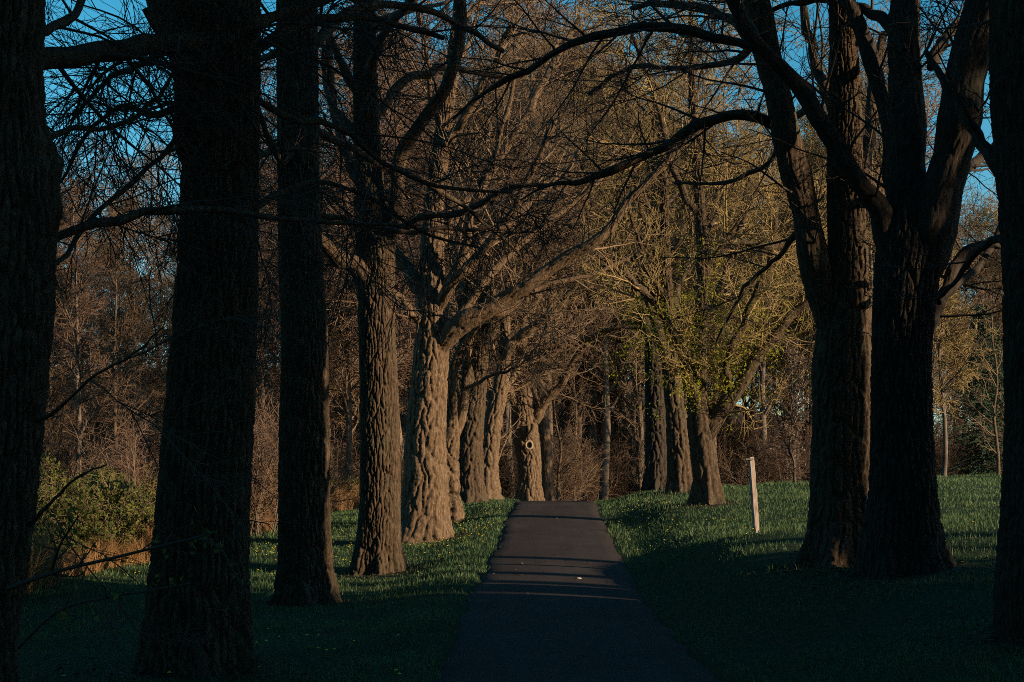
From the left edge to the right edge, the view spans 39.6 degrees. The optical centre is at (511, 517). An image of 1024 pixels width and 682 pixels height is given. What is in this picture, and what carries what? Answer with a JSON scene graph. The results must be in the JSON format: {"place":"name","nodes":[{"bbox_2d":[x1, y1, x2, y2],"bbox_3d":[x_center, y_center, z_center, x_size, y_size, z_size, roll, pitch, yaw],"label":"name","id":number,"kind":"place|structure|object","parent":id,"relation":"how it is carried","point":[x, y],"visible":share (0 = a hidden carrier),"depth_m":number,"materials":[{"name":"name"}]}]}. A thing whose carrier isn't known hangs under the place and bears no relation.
{"place":"outdoors","nodes":[
{"label":"outdoors","id":0,"kind":"place"},
{"bbox_2d":[18,367,1023,681],"bbox_3d":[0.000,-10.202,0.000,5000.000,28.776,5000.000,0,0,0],"label":"ground","id":1,"kind":"structure","parent":0,"point":[867,617],"depth_m":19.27,"materials":[{"name":"green plant"}]},
{"bbox_2d":[34,481,117,560],"bbox_3d":[-10.352,0.246,31.174,2.796,2.157,3.544,0,0,9],"label":"thicket bush","id":2,"kind":"object","parent":1,"relation":"on","point":[98,532],"visible":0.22,"depth_m":31.09,"materials":[{"name":"green plant"}]},
{"bbox_2d":[44,173,111,427],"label":"woodland tree","id":3,"kind":"object","parent":1,"relation":"on","point":[59,377],"visible":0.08,"depth_m":45.84,"materials":[{"name":"brown plant"}]},
{"bbox_2d":[40,386,121,492],"bbox_3d":[-14.311,-1.758,44.108,4.410,4.751,3.972,0,0,-43],"label":"bare shrub","id":4,"kind":"object","parent":1,"relation":"on","point":[51,444],"visible":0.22,"depth_m":43.98,"materials":[{"name":"brown plant"}]},
{"bbox_2d":[44,252,119,462],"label":"woodland tree","id":5,"kind":"object","parent":1,"relation":"on","point":[52,407],"visible":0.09,"depth_m":49.12,"materials":[{"name":"brown plant"}]},
{"bbox_2d":[38,447,125,506],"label":"thicket bush","id":6,"kind":"object","parent":1,"relation":"on","point":[48,463],"visible":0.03,"depth_m":36.82,"materials":[{"name":"green plant"}]},
{"bbox_2d":[46,275,121,469],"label":"woodland tree","id":7,"kind":"object","parent":1,"relation":"on","point":[79,376],"visible":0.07,"depth_m":63.05,"materials":[{"name":"brown plant"}]},
{"bbox_2d":[36,474,154,556],"bbox_3d":[-10.436,0.133,32.667,3.665,2.314,3.396,0,0,31],"label":"thicket bush","id":8,"kind":"object","parent":1,"relation":"on","point":[61,501],"visible":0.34,"depth_m":32.56,"materials":[{"name":"green plant"}]},
{"bbox_2d":[38,465,153,549],"bbox_3d":[-10.101,-0.045,33.791,2.986,2.522,3.785,0,0,14],"label":"thicket bush","id":9,"kind":"object","parent":1,"relation":"on","point":[100,496],"visible":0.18,"depth_m":33.87,"materials":[{"name":"green plant"}]},
{"bbox_2d":[48,132,145,474],"bbox_3d":[-13.707,-5.694,43.886,4.990,12.661,4.677,0,0,7],"label":"woodland tree","id":10,"kind":"object","parent":1,"relation":"on","point":[74,325],"visible":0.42,"depth_m":44.18,"materials":[{"name":"brown plant"}]},
{"bbox_2d":[61,249,145,451],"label":"woodland tree","id":11,"kind":"object","parent":1,"relation":"on","point":[102,328],"visible":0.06,"depth_m":75.74,"materials":[{"name":"brown plant"}]},
{"bbox_2d":[66,253,150,469],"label":"sapling","id":12,"kind":"object","parent":1,"relation":"on","point":[97,426],"visible":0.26,"depth_m":52.05,"materials":[{"name":"brown plant"}]},
{"bbox_2d":[64,467,155,554],"bbox_3d":[-10.186,-0.057,35.825,3.644,2.455,3.376,0,0,22],"label":"thicket bush","id":13,"kind":"object","parent":1,"relation":"on","point":[141,501],"visible":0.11,"depth_m":35.50,"materials":[{"name":"green plant"}]},
{"bbox_2d":[61,405,161,500],"bbox_3d":[-11.028,-1.248,41.047,3.691,4.199,3.324,0,0,19],"label":"bare shrub","id":14,"kind":"object","parent":1,"relation":"on","point":[127,468],"visible":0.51,"depth_m":40.98,"materials":[{"name":"brown plant"}]},
{"bbox_2d":[59,189,173,471],"bbox_3d":[-13.572,-5.664,50.368,5.592,12.088,4.506,0,0,-20],"label":"woodland tree","id":15,"kind":"object","parent":1,"relation":"on","point":[130,340],"visible":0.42,"depth_m":49.87,"materials":[{"name":"brown plant"}]},
{"bbox_2d":[57,185,176,477],"bbox_3d":[-13.816,-6.173,52.567,6.016,12.971,4.384,0,0,10],"label":"woodland tree","id":16,"kind":"object","parent":1,"relation":"on","point":[139,359],"visible":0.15,"depth_m":52.50,"materials":[{"name":"brown plant"}]},
{"bbox_2d":[82,239,165,475],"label":"sapling","id":17,"kind":"object","parent":1,"relation":"on","point":[115,343],"visible":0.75,"depth_m":45.86,"materials":[{"name":"brown plant"}]},
{"bbox_2d":[108,298,166,468],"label":"woodland tree","id":18,"kind":"object","parent":1,"relation":"on","point":[149,386],"visible":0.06,"depth_m":76.11,"materials":[{"name":"brown plant"}]},
{"bbox_2d":[97,138,181,397],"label":"woodland tree","id":19,"kind":"object","parent":1,"relation":"on","point":[162,172],"visible":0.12,"depth_m":159.33,"materials":[{"name":"brown plant"}]},
{"bbox_2d":[122,267,174,446],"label":"woodland tree","id":20,"kind":"object","parent":1,"relation":"on","point":[167,296],"visible":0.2,"depth_m":51.47,"materials":[{"name":"brown plant"}]},
{"bbox_2d":[118,198,179,414],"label":"woodland tree","id":21,"kind":"object","parent":1,"relation":"on","point":[162,303],"visible":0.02,"depth_m":59.70,"materials":[{"name":"brown plant"}]},
{"bbox_2d":[23,480,359,596],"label":"dry grass","id":22,"kind":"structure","parent":1,"relation":"on","point":[38,562],"depth_m":31.01,"materials":[{"name":"plant"}]},
{"bbox_2d":[137,239,276,431],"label":"woodland tree","id":23,"kind":"object","parent":1,"relation":"on","point":[171,325],"visible":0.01,"depth_m":50.01,"materials":[{"name":"brown plant"}]},
{"bbox_2d":[172,59,280,437],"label":"woodland tree","id":24,"kind":"object","parent":1,"relation":"on","point":[263,385],"visible":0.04,"depth_m":76.00,"materials":[{"name":"brown plant"}]},
{"bbox_2d":[0,0,462,681],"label":"avenue tree","id":25,"kind":"object","parent":1,"relation":"on","point":[32,164],"visible":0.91,"depth_m":12.04,"materials":[{"name":"brown plant"}]},
{"bbox_2d":[249,389,333,535],"bbox_3d":[-7.519,-1.597,42.409,4.421,4.622,3.981,0,0,1],"label":"bare shrub","id":26,"kind":"object","parent":1,"relation":"on","point":[258,499],"visible":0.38,"depth_m":42.03,"materials":[{"name":"brown plant"}]},
{"bbox_2d":[256,159,351,407],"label":"woodland tree","id":27,"kind":"object","parent":1,"relation":"on","point":[275,349],"visible":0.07,"depth_m":69.07,"materials":[{"name":"brown plant"}]},
{"bbox_2d":[252,394,359,524],"bbox_3d":[-6.822,-1.760,46.080,6.161,4.589,3.930,0,0,37],"label":"bare shrub","id":28,"kind":"object","parent":1,"relation":"on","point":[335,501],"visible":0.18,"depth_m":45.10,"materials":[{"name":"brown plant"}]},
{"bbox_2d":[257,37,358,378],"bbox_3d":[-10.313,-11.143,64.111,7.614,22.065,7.136,0,0,-23],"label":"woodland tree","id":29,"kind":"object","parent":1,"relation":"on","point":[261,243],"visible":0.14,"depth_m":64.08,"materials":[{"name":"brown plant"}]},
{"bbox_2d":[45,0,590,675],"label":"avenue tree","id":30,"kind":"object","parent":1,"relation":"on","point":[213,598],"visible":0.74,"depth_m":14.71,"materials":[{"name":"brown plant"}]},
{"bbox_2d":[104,0,555,606],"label":"avenue tree","id":31,"kind":"object","parent":1,"relation":"on","point":[304,574],"visible":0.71,"depth_m":25.17,"materials":[{"name":"brown plant"}]},
{"bbox_2d":[255,180,413,490],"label":"woodland tree","id":32,"kind":"object","parent":1,"relation":"on","point":[335,347],"visible":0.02,"depth_m":79.56,"materials":[{"name":"brown plant"}]},
{"bbox_2d":[268,115,409,491],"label":"woodland tree","id":33,"kind":"object","parent":1,"relation":"on","point":[346,400],"visible":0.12,"depth_m":69.18,"materials":[{"name":"brown plant"}]},
{"bbox_2d":[330,397,359,491],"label":"bare shrub","id":34,"kind":"object","parent":1,"relation":"on","point":[343,447],"visible":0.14,"depth_m":87.57,"materials":[{"name":"brown plant"}]},
{"bbox_2d":[324,208,419,488],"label":"woodland tree","id":35,"kind":"object","parent":1,"relation":"on","point":[357,415],"visible":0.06,"depth_m":75.77,"materials":[{"name":"brown plant"}]},
{"bbox_2d":[318,19,465,382],"bbox_3d":[-6.298,-11.158,62.601,8.636,21.724,8.094,0,0,7],"label":"woodland tree","id":36,"kind":"object","parent":1,"relation":"on","point":[402,330],"visible":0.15,"depth_m":62.60,"materials":[{"name":"brown plant"}]},
{"bbox_2d":[326,51,457,383],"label":"woodland tree","id":37,"kind":"object","parent":1,"relation":"on","point":[412,162],"visible":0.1,"depth_m":65.81,"materials":[{"name":"brown plant"}]},
{"bbox_2d":[329,78,459,387],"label":"woodland tree","id":38,"kind":"object","parent":1,"relation":"on","point":[413,337],"visible":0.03,"depth_m":68.82,"materials":[{"name":"brown plant"}]},
{"bbox_2d":[318,0,498,398],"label":"woodland tree","id":39,"kind":"object","parent":1,"relation":"on","point":[405,389],"visible":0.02,"depth_m":83.33,"materials":[{"name":"brown plant"}]},
{"bbox_2d":[318,0,501,500],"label":"woodland tree","id":40,"kind":"object","parent":1,"relation":"on","point":[422,15],"visible":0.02,"depth_m":79.18,"materials":[{"name":"brown plant"}]},
{"bbox_2d":[258,0,602,575],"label":"avenue tree","id":41,"kind":"object","parent":1,"relation":"on","point":[378,549],"visible":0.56,"depth_m":31.12,"materials":[{"name":"brown plant"}]},
{"bbox_2d":[402,53,591,499],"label":"woodland tree","id":42,"kind":"object","parent":1,"relation":"on","point":[507,414],"visible":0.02,"depth_m":80.12,"materials":[{"name":"brown plant"}]},
{"bbox_2d":[498,437,517,498],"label":"bare shrub","id":43,"kind":"object","parent":1,"relation":"on","point":[514,467],"visible":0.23,"depth_m":76.54,"materials":[{"name":"brown plant"}]},
{"bbox_2d":[485,306,531,462],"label":"sapling","id":44,"kind":"object","parent":1,"relation":"on","point":[504,444],"visible":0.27,"depth_m":64.24,"materials":[{"name":"brown plant"}]},
{"bbox_2d":[419,0,611,404],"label":"woodland tree","id":45,"kind":"object","parent":1,"relation":"on","point":[489,392],"visible":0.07,"depth_m":90.54,"materials":[{"name":"brown plant"}]},
{"bbox_2d":[399,28,636,523],"bbox_3d":[-0.139,-7.410,44.502,7.339,15.406,9.378,0,0,-11],"label":"avenue tree","id":46,"kind":"object","parent":1,"relation":"on","point":[455,420],"visible":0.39,"depth_m":44.44,"materials":[{"name":"brown plant"}]},
{"bbox_2d":[387,12,648,502],"bbox_3d":[0.055,-9.782,54.372,10.936,18.649,7.732,0,0,22],"label":"avenue tree","id":47,"kind":"object","parent":1,"relation":"on","point":[472,477],"visible":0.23,"depth_m":54.52,"materials":[{"name":"brown plant"}]},
{"bbox_2d":[410,38,625,499],"bbox_3d":[0.338,-10.980,60.458,9.238,20.594,8.426,0,0,0],"label":"avenue tree","id":48,"kind":"object","parent":1,"relation":"on","point":[495,410],"visible":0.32,"depth_m":60.70,"materials":[{"name":"brown plant"}]},
{"bbox_2d":[19,486,1023,681],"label":"fallen leaves","id":49,"kind":"object","parent":1,"relation":"on","point":[175,670],"visible":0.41,"depth_m":19.52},
{"bbox_2d":[323,0,724,544],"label":"avenue tree","id":50,"kind":"object","parent":1,"relation":"on","point":[425,511],"visible":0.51,"depth_m":37.56,"materials":[{"name":"brown plant"}]},
{"bbox_2d":[498,420,553,496],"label":"bare shrub","id":51,"kind":"object","parent":1,"relation":"on","point":[500,469],"visible":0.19,"depth_m":75.85,"materials":[{"name":"brown plant"}]},
{"bbox_2d":[445,0,625,458],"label":"woodland tree","id":52,"kind":"object","parent":1,"relation":"on","point":[496,10],"visible":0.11,"depth_m":82.11,"materials":[{"name":"brown plant"}]},
{"bbox_2d":[499,427,609,500],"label":"bare shrub","id":53,"kind":"object","parent":1,"relation":"on","point":[575,496],"visible":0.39,"depth_m":75.36,"materials":[{"name":"brown plant"}]},
{"bbox_2d":[471,0,640,459],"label":"woodland tree","id":54,"kind":"object","parent":1,"relation":"on","point":[595,69],"visible":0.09,"depth_m":82.05,"materials":[{"name":"brown plant"}]},
{"bbox_2d":[489,85,633,500],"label":"avenue tree","id":55,"kind":"object","parent":1,"relation":"on","point":[548,487],"visible":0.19,"depth_m":69.73,"materials":[{"name":"brown plant"}]},
{"bbox_2d":[532,334,595,500],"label":"sapling","id":56,"kind":"object","parent":1,"relation":"on","point":[559,468],"visible":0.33,"depth_m":74.11,"materials":[{"name":"brown plant"}]},
{"bbox_2d":[451,88,677,500],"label":"avenue tree","id":57,"kind":"object","parent":1,"relation":"on","point":[526,441],"visible":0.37,"depth_m":65.46,"materials":[{"name":"brown plant"}]},
{"bbox_2d":[540,421,607,500],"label":"bare shrub","id":58,"kind":"object","parent":1,"relation":"on","point":[571,479],"visible":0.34,"depth_m":76.92,"materials":[{"name":"brown plant"}]},
{"bbox_2d":[557,337,608,500],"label":"sapling","id":59,"kind":"object","parent":1,"relation":"on","point":[576,414],"visible":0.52,"depth_m":78.40,"materials":[{"name":"brown plant"}]},
{"bbox_2d":[553,433,625,501],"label":"bare shrub","id":60,"kind":"object","parent":1,"relation":"on","point":[591,493],"visible":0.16,"depth_m":84.68,"materials":[{"name":"brown plant"}]},
{"bbox_2d":[536,112,648,498],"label":"woodland tree","id":61,"kind":"object","parent":1,"relation":"on","point":[580,412],"visible":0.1,"depth_m":86.04,"materials":[{"name":"brown plant"}]},
{"bbox_2d":[537,0,651,467],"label":"woodland tree","id":62,"kind":"object","parent":1,"relation":"on","point":[565,410],"visible":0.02,"depth_m":98.57,"materials":[{"name":"brown plant"}]},
{"bbox_2d":[556,397,645,497],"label":"bare shrub","id":63,"kind":"object","parent":1,"relation":"on","point":[599,434],"visible":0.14,"depth_m":107.14,"materials":[{"name":"brown plant"}]},
{"bbox_2d":[581,429,635,499],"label":"bare shrub","id":64,"kind":"object","parent":1,"relation":"on","point":[616,474],"visible":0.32,"depth_m":90.00,"materials":[{"name":"brown plant"}]},
{"bbox_2d":[577,168,647,495],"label":"woodland tree","id":65,"kind":"object","parent":1,"relation":"on","point":[615,425],"depth_m":101.37,"materials":[{"name":"brown plant"}]},
{"bbox_2d":[552,49,677,499],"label":"woodland tree","id":66,"kind":"object","parent":1,"relation":"on","point":[592,425],"depth_m":90.22,"materials":[{"name":"brown plant"}]},
{"bbox_2d":[600,332,645,490],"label":"sapling","id":67,"kind":"object","parent":1,"relation":"on","point":[639,474],"visible":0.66,"depth_m":71.81,"materials":[{"name":"brown plant"}]},
{"bbox_2d":[558,56,707,499],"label":"woodland tree","id":68,"kind":"object","parent":1,"relation":"on","point":[604,484],"visible":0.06,"depth_m":83.52,"materials":[{"name":"brown plant"}]},
{"bbox_2d":[556,104,726,459],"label":"woodland tree","id":69,"kind":"object","parent":1,"relation":"on","point":[632,409],"visible":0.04,"depth_m":91.31,"materials":[{"name":"brown plant"}]},
{"bbox_2d":[516,0,772,491],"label":"avenue tree","id":70,"kind":"object","parent":1,"relation":"on","point":[655,471],"visible":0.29,"depth_m":52.69,"materials":[{"name":"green plant"}]},
{"bbox_2d":[586,166,708,495],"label":"woodland tree","id":71,"kind":"object","parent":1,"relation":"on","point":[632,464],"visible":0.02,"depth_m":94.57,"materials":[{"name":"brown plant"}]},
{"bbox_2d":[546,0,759,493],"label":"avenue tree","id":72,"kind":"object","parent":1,"relation":"on","point":[679,476],"visible":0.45,"depth_m":48.72,"materials":[{"name":"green plant"}]},
{"bbox_2d":[555,20,755,492],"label":"woodland tree","id":73,"kind":"object","parent":1,"relation":"on","point":[639,386],"visible":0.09,"depth_m":85.55,"materials":[{"name":"brown plant"}]},
{"bbox_2d":[360,0,1003,579],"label":"avenue tree","id":74,"kind":"object","parent":1,"relation":"on","point":[902,532],"visible":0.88,"depth_m":20.27,"materials":[{"name":"brown plant"}]},
{"bbox_2d":[618,136,771,434],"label":"woodland tree","id":75,"kind":"object","parent":1,"relation":"on","point":[685,392],"visible":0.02,"depth_m":98.94,"materials":[{"name":"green plant"}]},
{"bbox_2d":[623,397,773,482],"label":"bare shrub","id":76,"kind":"object","parent":1,"relation":"on","point":[733,440],"visible":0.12,"depth_m":107.05,"materials":[{"name":"brown plant"}]},
{"bbox_2d":[447,0,951,567],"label":"avenue tree","id":77,"kind":"object","parent":1,"relation":"on","point":[839,414],"visible":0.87,"depth_m":22.11,"materials":[{"name":"brown plant"}]},
{"bbox_2d":[641,41,758,364],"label":"woodland tree","id":78,"kind":"object","parent":1,"relation":"on","point":[708,112],"visible":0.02,"depth_m":100.16,"materials":[{"name":"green plant"}]},
{"bbox_2d":[624,396,786,486],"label":"bare shrub","id":79,"kind":"object","parent":1,"relation":"on","point":[724,450],"visible":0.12,"depth_m":101.17,"materials":[{"name":"brown plant"}]},
{"bbox_2d":[558,0,872,504],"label":"avenue tree","id":80,"kind":"object","parent":1,"relation":"on","point":[704,424],"visible":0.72,"depth_m":39.65,"materials":[{"name":"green plant"}]},
{"bbox_2d":[671,169,787,462],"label":"woodland tree","id":81,"kind":"object","parent":1,"relation":"on","point":[716,400],"visible":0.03,"depth_m":99.22,"materials":[{"name":"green plant"}]},
{"bbox_2d":[672,52,826,481],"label":"woodland tree","id":82,"kind":"object","parent":1,"relation":"on","point":[761,375],"visible":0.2,"depth_m":79.95,"materials":[{"name":"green plant"}]},
{"bbox_2d":[711,202,791,478],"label":"woodland tree","id":83,"kind":"object","parent":1,"relation":"on","point":[753,398],"visible":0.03,"depth_m":112.26,"materials":[{"name":"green plant"}]},
{"bbox_2d":[745,457,758,532],"bbox_3d":[4.555,-0.397,26.985,0.284,1.522,0.166,0,0,0],"label":"wooden post","id":84,"kind":"object","parent":1,"relation":"on","point":[753,494],"visible":0.95,"depth_m":26.95,"materials":[{"name":"white paint"}]},
{"bbox_2d":[718,438,809,485],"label":"bare shrub","id":85,"kind":"object","parent":1,"relation":"on","point":[745,483],"visible":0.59,"depth_m":73.70,"materials":[{"name":"brown plant"}]},
{"bbox_2d":[707,87,827,480],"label":"woodland tree","id":86,"kind":"object","parent":1,"relation":"on","point":[793,325],"visible":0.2,"depth_m":84.52,"materials":[{"name":"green plant"}]},
{"bbox_2d":[747,418,810,483],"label":"bare shrub","id":87,"kind":"object","parent":1,"relation":"on","point":[780,478],"visible":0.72,"depth_m":73.61,"materials":[{"name":"brown plant"}]},
{"bbox_2d":[761,335,811,482],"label":"blossom tree","id":88,"kind":"object","parent":1,"relation":"on","point":[798,425],"visible":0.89,"depth_m":68.14,"materials":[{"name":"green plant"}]},
{"bbox_2d":[733,123,869,481],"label":"woodland tree","id":89,"kind":"object","parent":1,"relation":"on","point":[775,372],"visible":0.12,"depth_m":89.76,"materials":[{"name":"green plant"}]},
{"bbox_2d":[759,0,951,350],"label":"woodland tree","id":90,"kind":"object","parent":1,"relation":"on","point":[939,92],"visible":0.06,"depth_m":81.89,"materials":[{"name":"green plant"}]},
{"bbox_2d":[776,0,974,359],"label":"woodland tree","id":91,"kind":"object","parent":1,"relation":"on","point":[805,117],"visible":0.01,"depth_m":90.97,"materials":[{"name":"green plant"}]},
{"bbox_2d":[797,52,955,358],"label":"woodland tree","id":92,"kind":"object","parent":1,"relation":"on","point":[869,237],"visible":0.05,"depth_m":80.30,"materials":[{"name":"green plant"}]},
{"bbox_2d":[840,0,1023,642],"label":"avenue tree","id":93,"kind":"object","parent":1,"relation":"on","point":[1003,155],"visible":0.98,"depth_m":15.37,"materials":[{"name":"brown plant"}]},
{"bbox_2d":[934,427,976,476],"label":"bare shrub","id":94,"kind":"object","parent":1,"relation":"on","point":[938,463],"visible":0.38,"depth_m":73.99,"materials":[{"name":"brown plant"}]},
{"bbox_2d":[932,186,998,411],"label":"woodland tree","id":95,"kind":"object","parent":1,"relation":"on","point":[977,298],"visible":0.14,"depth_m":81.47,"materials":[{"name":"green plant"}]},
{"bbox_2d":[932,242,1001,475],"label":"tree","id":96,"kind":"object","parent":1,"relation":"on","point":[953,338],"visible":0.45,"depth_m":61.84,"materials":[{"name":"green plant"}]},
{"bbox_2d":[933,171,1002,432],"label":"woodland tree","id":97,"kind":"object","parent":1,"relation":"on","point":[977,237],"visible":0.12,"depth_m":96.84,"materials":[{"name":"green plant"}]},
{"bbox_2d":[934,167,1001,421],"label":"woodland tree","id":98,"kind":"object","parent":1,"relation":"on","point":[978,211],"visible":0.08,"depth_m":101.11,"materials":[{"name":"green plant"}]},
{"bbox_2d":[934,226,1003,466],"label":"woodland tree","id":99,"kind":"object","parent":1,"relation":"on","point":[989,270],"visible":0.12,"depth_m":94.04,"materials":[{"name":"green plant"}]},
{"bbox_2d":[935,299,1004,475],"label":"spruce tree","id":100,"kind":"object","parent":1,"relation":"on","point":[984,457],"visible":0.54,"depth_m":73.69,"materials":[{"name":"wood"}]},
{"bbox_2d":[948,423,1002,476],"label":"bare shrub","id":101,"kind":"object","parent":1,"relation":"on","point":[967,461],"visible":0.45,"depth_m":74.37,"materials":[{"name":"brown plant"}]},
{"bbox_2d":[955,273,1003,474],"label":"sapling","id":102,"kind":"object","parent":1,"relation":"on","point":[995,435],"visible":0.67,"depth_m":66.11,"materials":[{"name":"brown plant"}]},
{"bbox_2d":[962,185,1003,424],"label":"woodland tree","id":103,"kind":"object","parent":1,"relation":"on","point":[995,204],"visible":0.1,"depth_m":95.86,"materials":[{"name":"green plant"}]},
{"bbox_2d":[43,0,1002,436],"label":"sky","id":104,"kind":"structure","parent":0,"point":[986,127],"materials":[{"name":"blue"}]},
{"bbox_2d":[434,501,720,681],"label":"paved path","id":105,"kind":"structure","parent":0,"point":[636,636],"depth_m":20.32,"materials":[{"name":"asphalt"}]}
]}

